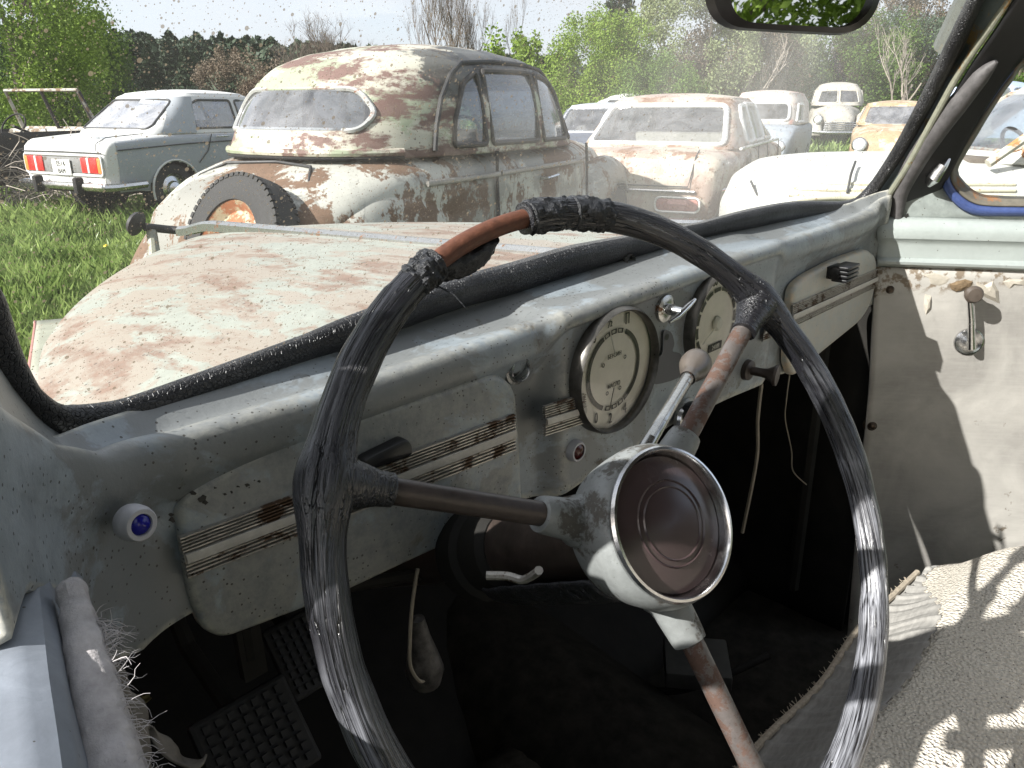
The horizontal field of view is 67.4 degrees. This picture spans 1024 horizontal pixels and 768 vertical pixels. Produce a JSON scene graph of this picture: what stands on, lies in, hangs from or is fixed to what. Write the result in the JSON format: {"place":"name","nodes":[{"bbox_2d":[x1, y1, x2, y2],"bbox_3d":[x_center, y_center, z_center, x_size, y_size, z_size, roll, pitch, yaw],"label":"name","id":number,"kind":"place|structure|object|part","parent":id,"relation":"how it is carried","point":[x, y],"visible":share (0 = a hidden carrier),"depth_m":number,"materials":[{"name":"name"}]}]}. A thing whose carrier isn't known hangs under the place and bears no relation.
{"place":"outdoors","nodes":[
{"label":"outdoors","id":0,"kind":"place"},
{"bbox_2d":[7,57,468,119],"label":"hill","id":1,"kind":"structure","parent":0,"point":[464,112],"depth_m":117.82,"materials":[{"name":"plant"}]},
{"bbox_2d":[0,0,993,66],"label":"sky","id":2,"kind":"structure","parent":0,"point":[194,16],"materials":[{"name":"white"}]},
{"bbox_2d":[0,120,1014,362],"bbox_3d":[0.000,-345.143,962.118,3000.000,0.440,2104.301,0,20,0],"label":"ground","id":3,"kind":"structure","parent":0,"point":[465,123],"depth_m":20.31,"materials":[{"name":"green plant"}]},
{"bbox_2d":[0,88,93,185],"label":"open wreck","id":4,"kind":"object","parent":3,"relation":"on","point":[28,132],"visible":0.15,"depth_m":11.09,"materials":[{"name":"brown metal"}]},
{"bbox_2d":[0,0,128,128],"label":"leafy tree","id":5,"kind":"object","parent":3,"relation":"on","point":[72,34],"visible":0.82,"depth_m":19.73,"materials":[{"name":"green plant"}]},
{"bbox_2d":[0,119,142,214],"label":"bramble heap","id":6,"kind":"object","parent":3,"relation":"on","point":[26,192],"visible":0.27,"depth_m":9.89,"materials":[{"name":"brown plant"}]},
{"bbox_2d":[0,0,145,128],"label":"leafy tree","id":7,"kind":"object","parent":3,"relation":"on","point":[126,68],"visible":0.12,"depth_m":23.68,"materials":[{"name":"green plant"}]},
{"bbox_2d":[50,78,213,126],"bbox_3d":[-12.501,-8.975,25.529,6.760,2.463,4.408,0,20,0],"label":"bush","id":8,"kind":"object","parent":3,"relation":"on","point":[112,91],"visible":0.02,"depth_m":24.29,"materials":[{"name":"plant"}]},
{"bbox_2d":[19,90,245,210],"bbox_3d":[-4.227,-3.193,10.444,1.724,1.506,4.327,10,22,25],"label":"saloon car","id":9,"kind":"object","parent":3,"relation":"on","point":[81,145],"visible":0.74,"depth_m":9.13,"materials":[{"name":"white paint"}]},
{"bbox_3d":[-4.705,-3.306,9.406,1.189,0.325,0.465,10,22,25],"label":"window pane","id":10,"kind":"part","parent":9,"relation":"part of","materials":[{"name":"grey glass"}]},
{"bbox_3d":[-4.966,-3.623,10.287,0.108,0.324,0.696,10,22,25],"label":"window pane","id":11,"kind":"part","parent":9,"relation":"part of","materials":[{"name":"grey glass"}]},
{"bbox_3d":[-4.585,-3.850,10.917,0.179,0.325,0.728,10,22,25],"label":"window pane","id":12,"kind":"part","parent":9,"relation":"part of","materials":[{"name":"grey glass"}]},
{"bbox_3d":[-3.794,-3.421,9.725,0.108,0.324,0.696,10,22,25],"label":"window pane","id":13,"kind":"part","parent":9,"relation":"part of","materials":[{"name":"grey glass"}]},
{"bbox_3d":[-3.909,-3.836,10.876,1.189,0.325,0.460,10,22,25],"label":"window pane","id":14,"kind":"part","parent":9,"relation":"part of","materials":[{"name":"grey glass"}]},
{"bbox_3d":[-3.476,-3.659,10.385,0.179,0.325,0.728,10,22,25],"label":"window pane","id":15,"kind":"part","parent":9,"relation":"part of","materials":[{"name":"grey glass"}]},
{"bbox_2d":[124,39,140,87],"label":"conifer","id":16,"kind":"object","parent":3,"relation":"on","point":[135,70],"visible":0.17,"depth_m":58.73,"materials":[{"name":"green plant"}]},
{"bbox_2d":[135,42,171,91],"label":"conifer","id":17,"kind":"object","parent":3,"relation":"on","point":[148,81],"visible":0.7,"depth_m":55.13,"materials":[{"name":"green plant"}]},
{"bbox_2d":[158,40,179,89],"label":"conifer","id":18,"kind":"object","parent":3,"relation":"on","point":[172,62],"visible":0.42,"depth_m":57.76,"materials":[{"name":"green plant"}]},
{"bbox_2d":[171,45,201,89],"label":"conifer","id":19,"kind":"object","parent":3,"relation":"on","point":[184,72],"visible":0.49,"depth_m":55.12,"materials":[{"name":"green plant"}]},
{"bbox_2d":[190,44,263,96],"bbox_3d":[-9.843,-10.145,27.176,2.799,3.548,2.720,0,20,0],"label":"bush","id":20,"kind":"object","parent":3,"relation":"on","point":[226,71],"visible":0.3,"depth_m":26.39,"materials":[{"name":"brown plant"}]},
{"bbox_2d":[239,56,286,94],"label":"bush","id":21,"kind":"object","parent":3,"relation":"on","point":[264,69],"visible":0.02,"depth_m":28.43,"materials":[{"name":"brown plant"}]},
{"bbox_2d":[271,7,376,63],"bbox_3d":[-7.692,-12.695,31.813,4.827,5.239,3.814,0,20,0],"label":"bare tree","id":22,"kind":"object","parent":3,"relation":"on","point":[327,43],"visible":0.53,"depth_m":31.56,"materials":[{"name":"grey plant"}]},
{"bbox_2d":[130,44,628,264],"bbox_3d":[-0.519,-1.511,5.556,1.658,1.691,4.548,11,23,29],"label":"vintage sedan","id":23,"kind":"object","parent":3,"relation":"on","point":[238,147],"visible":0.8,"depth_m":4.34,"materials":[{"name":"paint"}]},
{"bbox_3d":[-1.230,-1.533,4.287,1.018,0.211,0.238,11,23,29],"label":"window pane","id":24,"kind":"part","parent":23,"relation":"part of","materials":[{"name":"glass"}]},
{"bbox_3d":[-1.493,-1.859,5.192,0.077,0.395,0.309,11,23,29],"label":"window pane","id":25,"kind":"part","parent":23,"relation":"part of","materials":[{"name":"grey glass"}]},
{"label":"window pane","id":26,"kind":"part","parent":23,"relation":"part of","materials":[{"name":"grey glass"}]},
{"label":"window pane","id":27,"kind":"part","parent":23,"relation":"part of","materials":[{"name":"grey glass"}]},
{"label":"window pane","id":28,"kind":"part","parent":23,"relation":"part of","materials":[{"name":"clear glass"}]},
{"bbox_2d":[401,0,495,128],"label":"bare tree","id":29,"kind":"object","parent":3,"relation":"on","point":[447,22],"visible":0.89,"depth_m":27.24,"materials":[{"name":"grey plant"}]},
{"bbox_2d":[454,0,528,56],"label":"bare tree","id":30,"kind":"object","parent":3,"relation":"on","point":[506,31],"visible":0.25,"depth_m":28.24,"materials":[{"name":"grey plant"}]},
{"bbox_2d":[482,22,534,64],"bbox_3d":[-0.213,-8.528,22.412,1.832,3.762,1.931,0,20,0],"label":"bush","id":31,"kind":"object","parent":3,"relation":"on","point":[515,46],"visible":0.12,"depth_m":22.12,"materials":[{"name":"green plant"}]},
{"bbox_2d":[0,20,1022,110],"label":"forest","id":32,"kind":"object","parent":3,"relation":"on","point":[197,49],"visible":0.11,"depth_m":144.06,"materials":[{"name":"plant"}]},
{"bbox_2d":[0,0,1023,767],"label":"old car","id":33,"kind":"object","parent":3,"relation":"on","point":[570,482],"visible":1,"depth_m":0.74,"materials":[{"name":"metal"}]},
{"label":"driver door","id":34,"kind":"part","parent":33,"relation":"part of","materials":[{"name":"paint"}]},
{"bbox_2d":[137,694,150,702],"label":"dry leaf","id":35,"kind":"object","parent":33,"relation":"on","point":[146,698],"visible":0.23,"depth_m":0.90,"materials":[{"name":"plant"}]},
{"bbox_3d":[0.996,0.221,1.269,0.877,1.637,0.080,3,20,9],"label":"passenger door","id":36,"kind":"part","parent":33,"relation":"part of","materials":[{"name":"paint"}]},
{"bbox_2d":[462,92,593,128],"bbox_3d":[1.379,-7.627,22.229,5.912,2.160,2.765,0,20,0],"label":"bush","id":37,"kind":"object","parent":3,"relation":"on","point":[472,123],"depth_m":22.44,"materials":[{"name":"green plant"}]},
{"bbox_2d":[516,29,569,108],"bbox_3d":[0.804,-7.704,20.712,1.867,3.354,1.643,-8,21,-22],"label":"bush","id":38,"kind":"object","parent":3,"relation":"on","point":[525,52],"visible":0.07,"depth_m":19.88,"materials":[{"name":"green plant"}]},
{"bbox_2d":[563,102,614,143],"bbox_3d":[1.519,-3.825,12.537,1.629,1.457,4.425,6,21,15],"label":"saloon car","id":39,"kind":"object","parent":3,"relation":"on","point":[578,122],"visible":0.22,"depth_m":12.55,"materials":[{"name":"blue paint"}]},
{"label":"window pane","id":40,"kind":"part","parent":39,"relation":"part of","materials":[{"name":"grey glass"}]},
{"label":"window pane","id":41,"kind":"part","parent":39,"relation":"part of","materials":[{"name":"grey glass"}]},
{"bbox_2d":[540,1,661,114],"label":"leafy tree","id":42,"kind":"object","parent":3,"relation":"on","point":[591,31],"visible":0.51,"depth_m":18.75,"materials":[{"name":"green plant"}]},
{"bbox_2d":[591,0,636,92],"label":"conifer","id":43,"kind":"object","parent":3,"relation":"on","point":[612,4],"visible":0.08,"depth_m":32.21,"materials":[{"name":"plant"}]},
{"bbox_2d":[597,93,645,102],"bbox_3d":[3.081,-6.071,18.215,4.473,1.544,1.657,3,20,9],"label":"saloon car","id":44,"kind":"object","parent":3,"relation":"on","point":[614,98],"visible":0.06,"depth_m":17.55,"materials":[{"name":"white paint"}]},
{"bbox_2d":[606,47,715,101],"bbox_3d":[3.562,-6.548,18.376,2.897,2.750,2.603,-7,21,-20],"label":"leafy tree","id":45,"kind":"object","parent":3,"relation":"on","point":[691,80],"visible":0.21,"depth_m":17.66,"materials":[{"name":"green plant"}]},
{"bbox_2d":[587,93,780,224],"bbox_3d":[1.943,-2.406,8.509,1.709,1.516,4.615,9,22,23],"label":"saloon car","id":46,"kind":"object","parent":3,"relation":"on","point":[678,151],"visible":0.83,"depth_m":7.08,"materials":[{"name":"pink paint"}]},
{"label":"window pane","id":47,"kind":"part","parent":46,"relation":"part of","materials":[{"name":"grey glass"}]},
{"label":"window pane","id":48,"kind":"part","parent":46,"relation":"part of","materials":[{"name":"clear glass"}]},
{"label":"window pane","id":49,"kind":"part","parent":46,"relation":"part of","materials":[{"name":"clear glass"}]},
{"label":"window pane","id":50,"kind":"part","parent":46,"relation":"part of","materials":[{"name":"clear glass"}]},
{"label":"window pane","id":51,"kind":"part","parent":46,"relation":"part of","materials":[{"name":"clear glass"}]},
{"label":"window pane","id":52,"kind":"part","parent":46,"relation":"part of","materials":[{"name":"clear glass"}]},
{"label":"window pane","id":53,"kind":"part","parent":46,"relation":"part of","materials":[{"name":"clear glass"}]},
{"bbox_2d":[621,0,766,95],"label":"leafy tree","id":54,"kind":"object","parent":3,"relation":"on","point":[653,6],"visible":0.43,"depth_m":22.24,"materials":[{"name":"green plant"}]},
{"bbox_2d":[666,9,813,97],"bbox_3d":[6.710,-9.745,24.058,4.505,4.915,3.979,-7,21,-19],"label":"leafy tree","id":55,"kind":"object","parent":3,"relation":"on","point":[771,47],"visible":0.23,"depth_m":23.42,"materials":[{"name":"green plant"}]},
{"bbox_2d":[721,32,794,95],"bbox_3d":[7.234,-8.670,22.547,1.837,3.917,2.229,19,27,42],"label":"bare tree","id":56,"kind":"object","parent":3,"relation":"on","point":[770,79],"visible":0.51,"depth_m":22.28,"materials":[{"name":"grey plant"}]},
{"bbox_2d":[739,90,812,154],"bbox_3d":[5.523,-5.486,16.668,1.568,1.690,3.930,9,22,23],"label":"sedan","id":57,"kind":"object","parent":3,"relation":"on","point":[778,103],"visible":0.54,"depth_m":15.79,"materials":[{"name":"blue paint"}]},
{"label":"window pane","id":58,"kind":"part","parent":57,"relation":"part of","materials":[{"name":"grey glass"}]},
{"bbox_2d":[723,30,832,99],"bbox_3d":[8.564,-10.529,25.049,3.808,5.726,3.418,0,20,0],"label":"leafy tree","id":59,"kind":"object","parent":3,"relation":"on","point":[799,37],"visible":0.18,"depth_m":24.36,"materials":[{"name":"green plant"}]},
{"bbox_2d":[752,86,839,140],"bbox_3d":[7.829,-8.226,24.029,6.122,2.089,2.757,0,20,0],"label":"bush","id":60,"kind":"object","parent":3,"relation":"on","point":[809,109],"visible":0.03,"depth_m":23.73,"materials":[{"name":"green plant"}]},
{"bbox_2d":[756,4,892,98],"bbox_3d":[11.148,-12.149,27.539,4.682,7.085,4.090,0,20,0],"label":"leafy tree","id":61,"kind":"object","parent":3,"relation":"on","point":[840,68],"visible":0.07,"depth_m":26.94,"materials":[{"name":"green plant"}]},
{"bbox_2d":[809,82,863,143],"bbox_3d":[9.599,-8.065,22.815,1.640,1.700,4.405,6,21,16],"label":"van","id":62,"kind":"object","parent":3,"relation":"on","point":[843,117],"visible":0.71,"depth_m":21.88,"materials":[{"name":"beige paint"}]},
{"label":"window pane","id":63,"kind":"part","parent":62,"relation":"part of","materials":[{"name":"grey glass"}]},
{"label":"window pane","id":64,"kind":"part","parent":62,"relation":"part of","materials":[{"name":"grey glass"}]},
{"bbox_2d":[795,86,885,136],"bbox_3d":[10.431,-8.629,25.004,6.265,2.170,2.953,0,20,0],"label":"bush","id":65,"kind":"object","parent":3,"relation":"on","point":[868,98],"visible":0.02,"depth_m":24.76,"materials":[{"name":"green plant"}]},
{"bbox_2d":[792,7,937,107],"bbox_3d":[11.673,-10.263,25.914,4.462,4.629,4.297,0,20,0],"label":"leafy tree","id":66,"kind":"object","parent":3,"relation":"on","point":[871,56],"visible":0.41,"depth_m":25.03,"materials":[{"name":"green plant"}]},
{"bbox_2d":[719,87,1023,215],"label":"vintage sedan","id":67,"kind":"object","parent":3,"relation":"on","point":[976,158],"visible":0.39,"depth_m":5.05,"materials":[{"name":"white paint"}]},
{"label":"window pane","id":68,"kind":"part","parent":67,"relation":"part of","materials":[{"name":"grey glass"}]},
{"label":"window pane","id":69,"kind":"part","parent":67,"relation":"part of","materials":[{"name":"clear glass"}]},
{"bbox_2d":[823,87,919,135],"bbox_3d":[12.749,-8.972,25.997,6.128,2.161,2.901,0,20,0],"label":"bush","id":70,"kind":"object","parent":3,"relation":"on","point":[889,93],"visible":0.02,"depth_m":25.67,"materials":[{"name":"green plant"}]},
{"bbox_2d":[849,100,916,150],"bbox_3d":[7.693,-4.952,15.506,1.753,1.467,4.290,8,21,22],"label":"saloon car","id":71,"kind":"object","parent":3,"relation":"on","point":[886,128],"visible":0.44,"depth_m":14.90,"materials":[{"name":"orange paint"}]},
{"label":"window pane","id":72,"kind":"part","parent":71,"relation":"part of","materials":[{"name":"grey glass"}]},
{"bbox_2d":[831,0,938,94],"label":"leafy tree","id":73,"kind":"object","parent":3,"relation":"on","point":[914,4],"visible":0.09,"depth_m":28.39,"materials":[{"name":"green plant"}]},
{"bbox_2d":[874,18,925,99],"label":"bare tree","id":74,"kind":"object","parent":3,"relation":"on","point":[906,92],"visible":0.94,"depth_m":22.97,"materials":[{"name":"grey plant"}]},
{"bbox_2d":[853,3,968,99],"bbox_3d":[14.122,-10.722,26.943,4.374,4.785,4.006,16,25,37],"label":"leafy tree","id":75,"kind":"object","parent":3,"relation":"on","point":[931,27],"visible":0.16,"depth_m":25.93,"materials":[{"name":"green plant"}]},
{"bbox_2d":[894,0,1016,95],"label":"leafy tree","id":76,"kind":"object","parent":3,"relation":"on","point":[940,9],"visible":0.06,"depth_m":27.78,"materials":[{"name":"green plant"}]},
{"bbox_2d":[951,81,1023,138],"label":"saloon car","id":77,"kind":"object","parent":3,"relation":"on","point":[1017,122],"visible":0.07,"depth_m":18.54,"materials":[{"name":"white paint"}]},
{"bbox_2d":[956,11,1023,140],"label":"leafy tree","id":78,"kind":"object","parent":3,"relation":"on","point":[1020,75],"visible":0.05,"depth_m":23.47,"materials":[{"name":"green plant"}]}
]}

